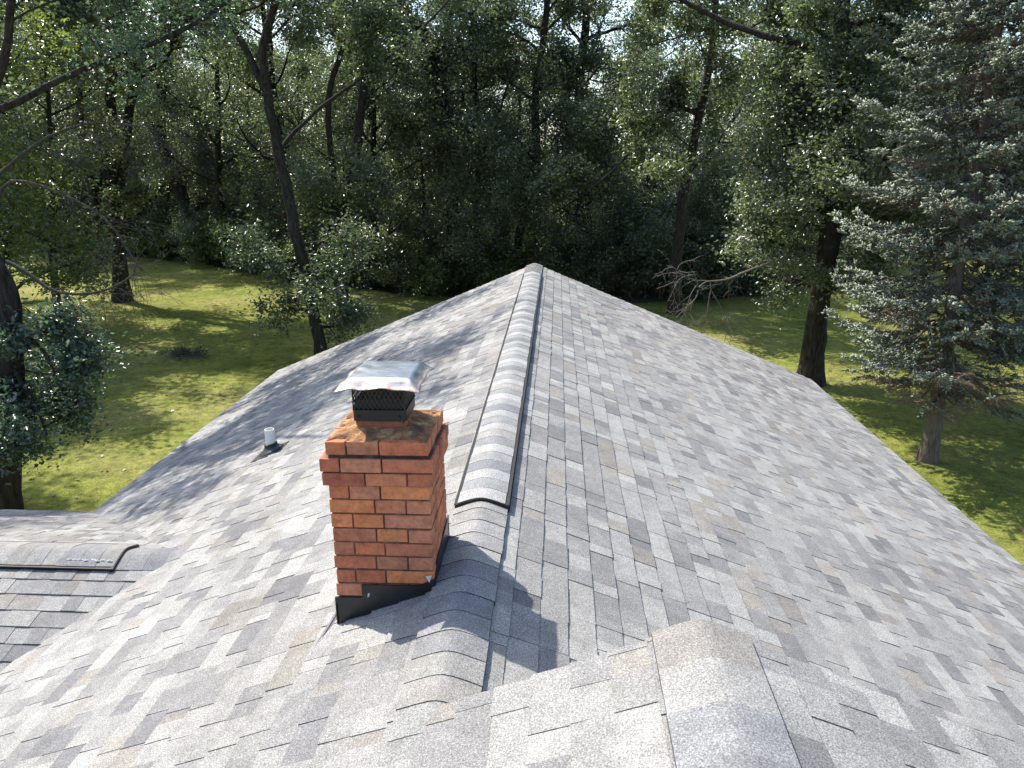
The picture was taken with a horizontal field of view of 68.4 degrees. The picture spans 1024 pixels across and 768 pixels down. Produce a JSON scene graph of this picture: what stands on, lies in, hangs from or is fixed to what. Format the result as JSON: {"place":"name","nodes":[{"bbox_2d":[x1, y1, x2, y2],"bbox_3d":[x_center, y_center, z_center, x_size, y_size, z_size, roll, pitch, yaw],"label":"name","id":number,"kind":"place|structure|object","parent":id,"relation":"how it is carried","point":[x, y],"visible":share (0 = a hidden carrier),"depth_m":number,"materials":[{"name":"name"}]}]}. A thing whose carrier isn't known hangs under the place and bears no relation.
{"place":"outdoors","nodes":[
{"label":"outdoors","id":0,"kind":"place"},
{"bbox_2d":[0,167,995,303],"bbox_3d":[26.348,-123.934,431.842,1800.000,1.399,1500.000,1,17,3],"label":"ground","id":1,"kind":"structure","parent":0,"point":[651,299],"depth_m":40.54,"materials":[{"name":"green plant"}]},
{"bbox_2d":[0,0,102,252],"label":"oak tree","id":2,"kind":"object","parent":1,"relation":"on","point":[50,72],"visible":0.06,"depth_m":54.72,"materials":[{"name":"green plant"}]},
{"bbox_2d":[54,202,109,250],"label":"shrub","id":3,"kind":"object","parent":1,"relation":"on","point":[87,223],"visible":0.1,"depth_m":58.83,"materials":[{"name":"green plant"}]},
{"bbox_2d":[42,116,171,253],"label":"oak tree","id":4,"kind":"object","parent":1,"relation":"on","point":[136,204],"visible":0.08,"depth_m":57.02,"materials":[{"name":"green plant"}]},
{"bbox_2d":[62,94,162,256],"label":"oak tree","id":5,"kind":"object","parent":1,"relation":"on","point":[106,209],"visible":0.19,"depth_m":55.24,"materials":[{"name":"green plant"}]},
{"bbox_2d":[61,60,183,211],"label":"oak tree","id":6,"kind":"object","parent":1,"relation":"on","point":[124,98],"visible":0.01,"depth_m":57.45,"materials":[{"name":"green plant"}]},
{"bbox_2d":[89,205,159,250],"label":"shrub","id":7,"kind":"object","parent":1,"relation":"on","point":[143,212],"visible":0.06,"depth_m":57.58,"materials":[{"name":"green plant"}]},
{"bbox_2d":[64,55,191,206],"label":"oak tree","id":8,"kind":"object","parent":1,"relation":"on","point":[100,92],"visible":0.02,"depth_m":61.50,"materials":[{"name":"green plant"}]},
{"bbox_2d":[64,0,237,260],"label":"oak tree","id":9,"kind":"object","parent":1,"relation":"on","point":[178,192],"visible":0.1,"depth_m":53.32,"materials":[{"name":"green plant"}]},
{"bbox_2d":[116,84,214,238],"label":"oak tree","id":10,"kind":"object","parent":1,"relation":"on","point":[158,181],"visible":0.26,"depth_m":54.41,"materials":[{"name":"green plant"}]},
{"bbox_2d":[126,207,207,259],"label":"shrub","id":11,"kind":"object","parent":1,"relation":"on","point":[144,236],"visible":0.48,"depth_m":53.82,"materials":[{"name":"green plant"}]},
{"bbox_2d":[144,221,189,261],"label":"shrub","id":12,"kind":"object","parent":1,"relation":"on","point":[167,249],"visible":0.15,"depth_m":53.76,"materials":[{"name":"green plant"}]},
{"bbox_2d":[174,223,230,268],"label":"shrub","id":13,"kind":"object","parent":1,"relation":"on","point":[199,255],"visible":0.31,"depth_m":50.67,"materials":[{"name":"green plant"}]},
{"bbox_2d":[141,182,266,260],"bbox_3d":[-22.828,-11.679,54.865,7.833,6.484,8.929,1,17,3],"label":"shrub","id":14,"kind":"object","parent":1,"relation":"on","point":[192,200],"visible":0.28,"depth_m":54.33,"materials":[{"name":"green plant"}]},
{"bbox_2d":[147,49,260,226],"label":"oak tree","id":15,"kind":"object","parent":1,"relation":"on","point":[198,67],"visible":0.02,"depth_m":64.45,"materials":[{"name":"green plant"}]},
{"bbox_2d":[159,63,272,200],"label":"oak tree","id":16,"kind":"object","parent":1,"relation":"on","point":[196,105],"visible":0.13,"depth_m":56.96,"materials":[{"name":"green plant"}]},
{"bbox_2d":[117,0,321,262],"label":"oak tree","id":17,"kind":"object","parent":1,"relation":"on","point":[217,173],"visible":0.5,"depth_m":49.35,"materials":[{"name":"green plant"}]},
{"bbox_2d":[153,30,287,170],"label":"oak tree","id":18,"kind":"object","parent":1,"relation":"on","point":[205,70],"visible":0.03,"depth_m":68.86,"materials":[{"name":"green plant"}]},
{"bbox_2d":[166,133,278,231],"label":"oak tree","id":19,"kind":"object","parent":1,"relation":"on","point":[204,168],"visible":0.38,"depth_m":53.16,"materials":[{"name":"green plant"}]},
{"bbox_2d":[187,212,257,265],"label":"shrub","id":20,"kind":"object","parent":1,"relation":"on","point":[216,235],"visible":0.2,"depth_m":50.03,"materials":[{"name":"green plant"}]},
{"bbox_2d":[220,233,266,274],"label":"shrub","id":21,"kind":"object","parent":1,"relation":"on","point":[236,268],"visible":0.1,"depth_m":47.80,"materials":[{"name":"green plant"}]},
{"bbox_2d":[175,30,321,219],"bbox_3d":[-22.085,-19.744,60.780,11.730,17.738,13.334,-16,23,-41],"label":"oak tree","id":22,"kind":"object","parent":1,"relation":"on","point":[254,79],"visible":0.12,"depth_m":59.14,"materials":[{"name":"green plant"}]},
{"bbox_2d":[226,208,304,278],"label":"shrub","id":23,"kind":"object","parent":1,"relation":"on","point":[276,237],"visible":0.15,"depth_m":45.69,"materials":[{"name":"green plant"}]},
{"bbox_2d":[231,146,328,230],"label":"oak tree","id":24,"kind":"object","parent":1,"relation":"on","point":[274,181],"visible":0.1,"depth_m":48.50,"materials":[{"name":"green plant"}]},
{"bbox_2d":[219,39,354,234],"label":"oak tree","id":25,"kind":"object","parent":1,"relation":"on","point":[296,67],"visible":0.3,"depth_m":49.64,"materials":[{"name":"green plant"}]},
{"bbox_2d":[235,33,341,176],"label":"oak tree","id":26,"kind":"object","parent":1,"relation":"on","point":[279,82],"visible":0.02,"depth_m":66.69,"materials":[{"name":"green plant"}]},
{"bbox_2d":[255,224,328,281],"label":"shrub","id":27,"kind":"object","parent":1,"relation":"on","point":[291,255],"visible":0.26,"depth_m":43.34,"materials":[{"name":"green plant"}]},
{"bbox_2d":[242,48,352,192],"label":"oak tree","id":28,"kind":"object","parent":1,"relation":"on","point":[296,98],"visible":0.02,"depth_m":65.46,"materials":[{"name":"green plant"}]},
{"bbox_2d":[273,32,391,156],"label":"oak tree","id":29,"kind":"object","parent":1,"relation":"on","point":[325,51],"visible":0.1,"depth_m":59.13,"materials":[{"name":"green plant"}]},
{"bbox_2d":[294,60,403,222],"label":"oak tree","id":30,"kind":"object","parent":1,"relation":"on","point":[349,109],"visible":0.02,"depth_m":58.49,"materials":[{"name":"green plant"}]},
{"bbox_2d":[299,136,399,269],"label":"oak tree","id":31,"kind":"object","parent":1,"relation":"on","point":[336,151],"visible":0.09,"depth_m":44.67,"materials":[{"name":"green plant"}]},
{"bbox_2d":[252,0,470,289],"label":"oak tree","id":32,"kind":"object","parent":1,"relation":"on","point":[374,130],"visible":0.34,"depth_m":38.52,"materials":[{"name":"green plant"}]},
{"bbox_2d":[347,236,411,288],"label":"shrub","id":33,"kind":"object","parent":1,"relation":"on","point":[378,265],"visible":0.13,"depth_m":42.14,"materials":[{"name":"green plant"}]},
{"bbox_2d":[366,7,429,235],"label":"oak tree","id":34,"kind":"object","parent":1,"relation":"on","point":[369,114],"visible":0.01,"depth_m":43.11,"materials":[{"name":"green plant"}]},
{"bbox_2d":[334,15,472,236],"bbox_3d":[-6.942,-16.441,51.269,10.353,16.798,9.669,-7,18,-19],"label":"oak tree","id":35,"kind":"object","parent":1,"relation":"on","point":[416,132],"visible":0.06,"depth_m":50.81,"materials":[{"name":"green plant"}]},
{"bbox_2d":[360,211,448,296],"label":"shrub","id":36,"kind":"object","parent":1,"relation":"on","point":[395,266],"visible":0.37,"depth_m":39.71,"materials":[{"name":"green plant"}]},
{"bbox_2d":[344,91,477,294],"bbox_3d":[-5.222,-10.258,41.839,7.890,11.770,7.928,0,17,2],"label":"oak tree","id":37,"kind":"object","parent":1,"relation":"on","point":[424,171],"visible":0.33,"depth_m":40.33,"materials":[{"name":"green plant"}]},
{"bbox_2d":[286,0,544,295],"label":"oak tree","id":38,"kind":"object","parent":1,"relation":"on","point":[436,115],"visible":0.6,"depth_m":37.40,"materials":[{"name":"green plant"}]},
{"bbox_2d":[386,178,488,230],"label":"shrub","id":39,"kind":"object","parent":1,"relation":"on","point":[428,203],"visible":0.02,"depth_m":52.83,"materials":[{"name":"green plant"}]},
{"bbox_2d":[392,229,486,298],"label":"shrub","id":40,"kind":"object","parent":1,"relation":"on","point":[435,274],"visible":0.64,"depth_m":38.91,"materials":[{"name":"green plant"}]},
{"bbox_2d":[413,259,475,294],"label":"shrub","id":41,"kind":"object","parent":1,"relation":"on","point":[466,289],"visible":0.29,"depth_m":39.52,"materials":[{"name":"green plant"}]},
{"bbox_2d":[406,0,523,202],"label":"oak tree","id":42,"kind":"object","parent":1,"relation":"on","point":[469,94],"visible":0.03,"depth_m":55.23,"materials":[{"name":"green plant"}]},
{"bbox_2d":[351,0,586,252],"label":"oak tree","id":43,"kind":"object","parent":1,"relation":"on","point":[471,48],"visible":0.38,"depth_m":38.05,"materials":[{"name":"green plant"}]},
{"bbox_2d":[418,38,525,219],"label":"oak tree","id":44,"kind":"object","parent":1,"relation":"on","point":[483,93],"visible":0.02,"depth_m":56.98,"materials":[{"name":"green plant"}]},
{"bbox_2d":[431,238,514,287],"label":"shrub","id":45,"kind":"object","parent":1,"relation":"on","point":[451,262],"visible":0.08,"depth_m":39.50,"materials":[{"name":"green plant"}]},
{"bbox_2d":[411,115,568,288],"bbox_3d":[-1.528,-8.212,37.690,7.426,9.851,7.462,13,22,38],"label":"oak tree","id":46,"kind":"object","parent":1,"relation":"on","point":[488,146],"visible":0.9,"depth_m":36.38,"materials":[{"name":"green plant"}]},
{"bbox_2d":[490,246,536,274],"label":"shrub","id":47,"kind":"object","parent":1,"relation":"on","point":[524,254],"visible":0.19,"depth_m":38.89,"materials":[{"name":"green plant"}]},
{"bbox_2d":[449,37,591,223],"bbox_3d":[0.653,-15.942,51.947,10.841,15.225,9.537,-5,17,-14],"label":"oak tree","id":48,"kind":"object","parent":1,"relation":"on","point":[514,121],"visible":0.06,"depth_m":50.00,"materials":[{"name":"green plant"}]},
{"bbox_2d":[441,0,638,253],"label":"oak tree","id":49,"kind":"object","parent":1,"relation":"on","point":[513,5],"visible":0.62,"depth_m":38.73,"materials":[{"name":"green plant"}]},
{"bbox_2d":[515,234,590,284],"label":"shrub","id":50,"kind":"object","parent":1,"relation":"on","point":[532,246],"visible":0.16,"depth_m":38.61,"materials":[{"name":"green plant"}]},
{"bbox_2d":[510,203,595,252],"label":"shrub","id":51,"kind":"object","parent":1,"relation":"on","point":[525,232],"visible":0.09,"depth_m":47.60,"materials":[{"name":"green plant"}]},
{"bbox_2d":[494,39,615,214],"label":"oak tree","id":52,"kind":"object","parent":1,"relation":"on","point":[544,140],"visible":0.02,"depth_m":56.66,"materials":[{"name":"green plant"}]},
{"bbox_2d":[502,88,650,281],"bbox_3d":[3.591,-9.138,38.562,7.928,11.312,7.890,6,18,20],"label":"oak tree","id":53,"kind":"object","parent":1,"relation":"on","point":[574,128],"visible":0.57,"depth_m":37.27,"materials":[{"name":"green plant"}]},
{"bbox_2d":[531,225,626,292],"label":"shrub","id":54,"kind":"object","parent":1,"relation":"on","point":[591,283],"visible":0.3,"depth_m":37.95,"materials":[{"name":"green plant"}]},
{"bbox_2d":[496,16,669,278],"bbox_3d":[3.879,-11.752,39.829,10.794,14.241,8.536,12,21,35],"label":"oak tree","id":55,"kind":"object","parent":1,"relation":"on","point":[550,70],"visible":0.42,"depth_m":38.41,"materials":[{"name":"green plant"}]},
{"bbox_2d":[504,0,683,222],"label":"oak tree","id":56,"kind":"object","parent":1,"relation":"on","point":[569,20],"visible":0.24,"depth_m":41.37,"materials":[{"name":"green plant"}]},
{"bbox_2d":[540,15,658,146],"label":"oak tree","id":57,"kind":"object","parent":1,"relation":"on","point":[603,65],"visible":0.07,"depth_m":64.54,"materials":[{"name":"green plant"}]},
{"bbox_2d":[534,198,684,297],"bbox_3d":[4.785,-6.830,39.257,7.784,5.653,6.829,-1,17,-1],"label":"shrub","id":58,"kind":"object","parent":1,"relation":"on","point":[642,281],"visible":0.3,"depth_m":37.77,"materials":[{"name":"green plant"}]},
{"bbox_2d":[568,229,662,298],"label":"shrub","id":59,"kind":"object","parent":1,"relation":"on","point":[613,268],"visible":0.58,"depth_m":37.82,"materials":[{"name":"green plant"}]},
{"bbox_2d":[567,154,690,234],"bbox_3d":[8.775,-12.813,54.156,11.125,9.209,12.682,1,17,6],"label":"shrub","id":60,"kind":"object","parent":1,"relation":"on","point":[650,188],"visible":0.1,"depth_m":50.79,"materials":[{"name":"green plant"}]},
{"bbox_2d":[592,42,722,228],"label":"oak tree","id":61,"kind":"object","parent":1,"relation":"on","point":[662,63],"visible":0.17,"depth_m":48.55,"materials":[{"name":"green plant"}]},
{"bbox_2d":[597,0,717,195],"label":"oak tree","id":62,"kind":"object","parent":1,"relation":"on","point":[658,46],"visible":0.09,"depth_m":55.25,"materials":[{"name":"green plant"}]},
{"bbox_2d":[589,181,751,300],"bbox_3d":[7.921,-6.971,38.396,9.059,6.578,7.947,8,19,27],"label":"shrub","id":63,"kind":"object","parent":1,"relation":"on","point":[637,240],"visible":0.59,"depth_m":37.26,"materials":[{"name":"green plant"}]},
{"bbox_2d":[628,213,742,302],"bbox_3d":[8.735,-6.163,37.894,5.990,4.958,6.828,-12,20,-32],"label":"shrub","id":64,"kind":"object","parent":1,"relation":"on","point":[663,284],"visible":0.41,"depth_m":36.95,"materials":[{"name":"green plant"}]},
{"bbox_2d":[647,48,723,183],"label":"oak tree","id":65,"kind":"object","parent":1,"relation":"on","point":[692,81],"visible":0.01,"depth_m":80.86,"materials":[{"name":"green plant"}]},
{"bbox_2d":[664,70,752,164],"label":"oak tree","id":66,"kind":"object","parent":1,"relation":"on","point":[714,120],"visible":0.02,"depth_m":67.28,"materials":[{"name":"green plant"}]},
{"bbox_2d":[662,215,757,303],"bbox_3d":[9.510,-6.137,37.909,5.882,4.869,6.705,7,18,22],"label":"shrub","id":67,"kind":"object","parent":1,"relation":"on","point":[693,268],"visible":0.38,"depth_m":37.06,"materials":[{"name":"green plant"}]},
{"bbox_2d":[665,150,787,293],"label":"oak tree","id":68,"kind":"object","parent":1,"relation":"on","point":[694,202],"visible":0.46,"depth_m":37.72,"materials":[{"name":"green plant"}]},
{"bbox_2d":[642,189,820,304],"bbox_3d":[10.351,-6.731,37.730,8.867,6.439,7.778,-8,18,-22],"label":"shrub","id":69,"kind":"object","parent":1,"relation":"on","point":[687,242],"visible":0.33,"depth_m":37.10,"materials":[{"name":"green plant"}]},
{"bbox_2d":[700,218,815,291],"bbox_3d":[12.861,-7.167,40.778,7.173,5.209,6.293,8,19,25],"label":"shrub","id":70,"kind":"object","parent":1,"relation":"on","point":[812,257],"visible":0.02,"depth_m":40.00,"materials":[{"name":"green plant"}]},
{"bbox_2d":[659,0,882,260],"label":"oak tree","id":71,"kind":"object","parent":1,"relation":"on","point":[735,126],"visible":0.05,"depth_m":41.08,"materials":[{"name":"green plant"}]},
{"bbox_2d":[775,217,818,277],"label":"shrub","id":72,"kind":"object","parent":1,"relation":"on","point":[805,233],"visible":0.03,"depth_m":41.96,"materials":[{"name":"green plant"}]},
{"bbox_2d":[723,1,876,190],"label":"oak tree","id":73,"kind":"object","parent":1,"relation":"on","point":[770,100],"visible":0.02,"depth_m":48.91,"materials":[{"name":"green plant"}]},
{"bbox_2d":[917,41,1023,242],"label":"oak tree","id":74,"kind":"object","parent":1,"relation":"on","point":[968,58],"visible":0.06,"depth_m":57.95,"materials":[{"name":"green plant"}]},
{"bbox_2d":[930,32,1023,241],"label":"oak tree","id":75,"kind":"object","parent":1,"relation":"on","point":[1013,114],"visible":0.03,"depth_m":58.57,"materials":[{"name":"green plant"}]},
{"bbox_2d":[4,0,1023,154],"label":"sky","id":76,"kind":"structure","parent":0,"point":[614,1],"materials":[{"name":"white"}]},
{"bbox_2d":[5,244,1023,565],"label":"lawn","id":77,"kind":"structure","parent":0,"point":[983,482],"depth_m":25.25,"materials":[{"name":"green plant"}]},
{"bbox_2d":[0,23,59,233],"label":"oak tree","id":78,"kind":"object","parent":77,"relation":"on","point":[4,99],"visible":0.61,"depth_m":22.64,"materials":[{"name":"green plant"}]},
{"bbox_2d":[0,4,84,235],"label":"oak tree","id":79,"kind":"object","parent":77,"relation":"on","point":[41,95],"visible":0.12,"depth_m":38.03,"materials":[{"name":"green plant"}]},
{"bbox_2d":[0,1,104,253],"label":"oak tree","id":80,"kind":"object","parent":77,"relation":"on","point":[54,129],"visible":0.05,"depth_m":55.69,"materials":[{"name":"green plant"}]},
{"bbox_2d":[0,0,113,310],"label":"oak tree","id":81,"kind":"object","parent":77,"relation":"on","point":[3,16],"visible":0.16,"depth_m":31.92,"materials":[{"name":"green plant"}]},
{"bbox_2d":[0,0,149,324],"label":"oak tree","id":82,"kind":"object","parent":77,"relation":"on","point":[8,239],"visible":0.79,"depth_m":26.24,"materials":[{"name":"green plant"}]},
{"bbox_2d":[0,1,156,262],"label":"oak tree","id":83,"kind":"object","parent":77,"relation":"on","point":[94,202],"visible":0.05,"depth_m":51.45,"materials":[{"name":"green plant"}]},
{"bbox_2d":[0,0,169,314],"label":"oak tree","id":84,"kind":"object","parent":77,"relation":"on","point":[61,10],"visible":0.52,"depth_m":31.40,"materials":[{"name":"green plant"}]},
{"bbox_2d":[0,0,289,302],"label":"oak tree","id":85,"kind":"object","parent":77,"relation":"on","point":[117,185],"visible":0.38,"depth_m":36.22,"materials":[{"name":"green plant"}]},
{"bbox_2d":[0,0,317,509],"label":"oak tree","id":86,"kind":"object","parent":77,"relation":"on","point":[83,362],"visible":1,"depth_m":13.96,"materials":[{"name":"green plant"}]},
{"bbox_2d":[133,345,215,362],"bbox_3d":[-12.600,-1.036,27.901,3.206,0.889,1.835,1,17,3],"label":"brush pile","id":87,"kind":"object","parent":77,"relation":"on","point":[178,352],"visible":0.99,"depth_m":27.78,"materials":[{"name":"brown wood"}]},
{"bbox_2d":[160,207,240,263],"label":"shrub","id":88,"kind":"object","parent":77,"relation":"on","point":[189,227],"visible":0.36,"depth_m":51.51,"materials":[{"name":"green plant"}]},
{"bbox_2d":[187,0,347,280],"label":"oak tree","id":89,"kind":"object","parent":77,"relation":"on","point":[238,67],"visible":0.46,"depth_m":41.70,"materials":[{"name":"green plant"}]},
{"bbox_2d":[260,209,328,278],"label":"shrub","id":90,"kind":"object","parent":77,"relation":"on","point":[279,228],"visible":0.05,"depth_m":45.77,"materials":[{"name":"green plant"}]},
{"bbox_2d":[115,0,510,354],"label":"oak tree","id":91,"kind":"object","parent":77,"relation":"on","point":[364,35],"visible":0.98,"depth_m":25.08,"materials":[{"name":"green plant"}]},
{"bbox_2d":[259,0,445,305],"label":"oak tree","id":92,"kind":"object","parent":77,"relation":"on","point":[308,185],"visible":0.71,"depth_m":34.20,"materials":[{"name":"green plant"}]},
{"bbox_2d":[314,223,403,289],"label":"shrub","id":93,"kind":"object","parent":77,"relation":"on","point":[361,281],"visible":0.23,"depth_m":41.44,"materials":[{"name":"green plant"}]},
{"bbox_2d":[469,241,526,289],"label":"shrub","id":94,"kind":"object","parent":77,"relation":"on","point":[495,269],"visible":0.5,"depth_m":38.19,"materials":[{"name":"green plant"}]},
{"bbox_2d":[0,263,1023,767],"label":"house","id":95,"kind":"structure","parent":77,"relation":"on","point":[534,515],"depth_m":4.55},
{"bbox_2d":[520,0,813,315],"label":"oak tree","id":96,"kind":"object","parent":77,"relation":"on","point":[673,95],"visible":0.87,"depth_m":31.28,"materials":[{"name":"green plant"}]},
{"bbox_2d":[740,117,842,280],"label":"oak tree","id":97,"kind":"object","parent":77,"relation":"on","point":[790,148],"visible":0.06,"depth_m":41.60,"materials":[{"name":"green plant"}]},
{"bbox_2d":[607,0,988,387],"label":"oak tree","id":98,"kind":"object","parent":77,"relation":"on","point":[810,101],"visible":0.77,"depth_m":21.20,"materials":[{"name":"green plant"}]},
{"bbox_2d":[755,104,933,273],"bbox_3d":[20.884,-11.490,45.459,10.260,11.641,10.210,-7,18,-20],"label":"oak tree","id":99,"kind":"object","parent":77,"relation":"on","point":[857,113],"visible":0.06,"depth_m":43.48,"materials":[{"name":"green plant"}]},
{"bbox_2d":[817,0,1020,318],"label":"oak tree","id":100,"kind":"object","parent":77,"relation":"on","point":[851,19],"visible":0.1,"depth_m":30.10,"materials":[{"name":"green plant"}]},
{"bbox_2d":[820,0,1023,463],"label":"spruce tree","id":101,"kind":"object","parent":77,"relation":"on","point":[998,70],"visible":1,"depth_m":16.00,"materials":[{"name":"green plant"}]},
{"bbox_2d":[906,101,968,228],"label":"oak tree","id":102,"kind":"object","parent":77,"relation":"on","point":[949,154],"visible":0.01,"depth_m":53.94,"materials":[{"name":"green plant"}]},
{"bbox_2d":[932,130,1023,397],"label":"spruce tree","id":103,"kind":"object","parent":77,"relation":"on","point":[1011,316],"visible":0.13,"depth_m":18.92,"materials":[{"name":"green plant"}]},
{"bbox_2d":[23,265,1023,549],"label":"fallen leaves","id":104,"kind":"object","parent":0,"point":[393,307],"visible":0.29,"depth_m":22.82,"materials":[{"name":"brown plant"}]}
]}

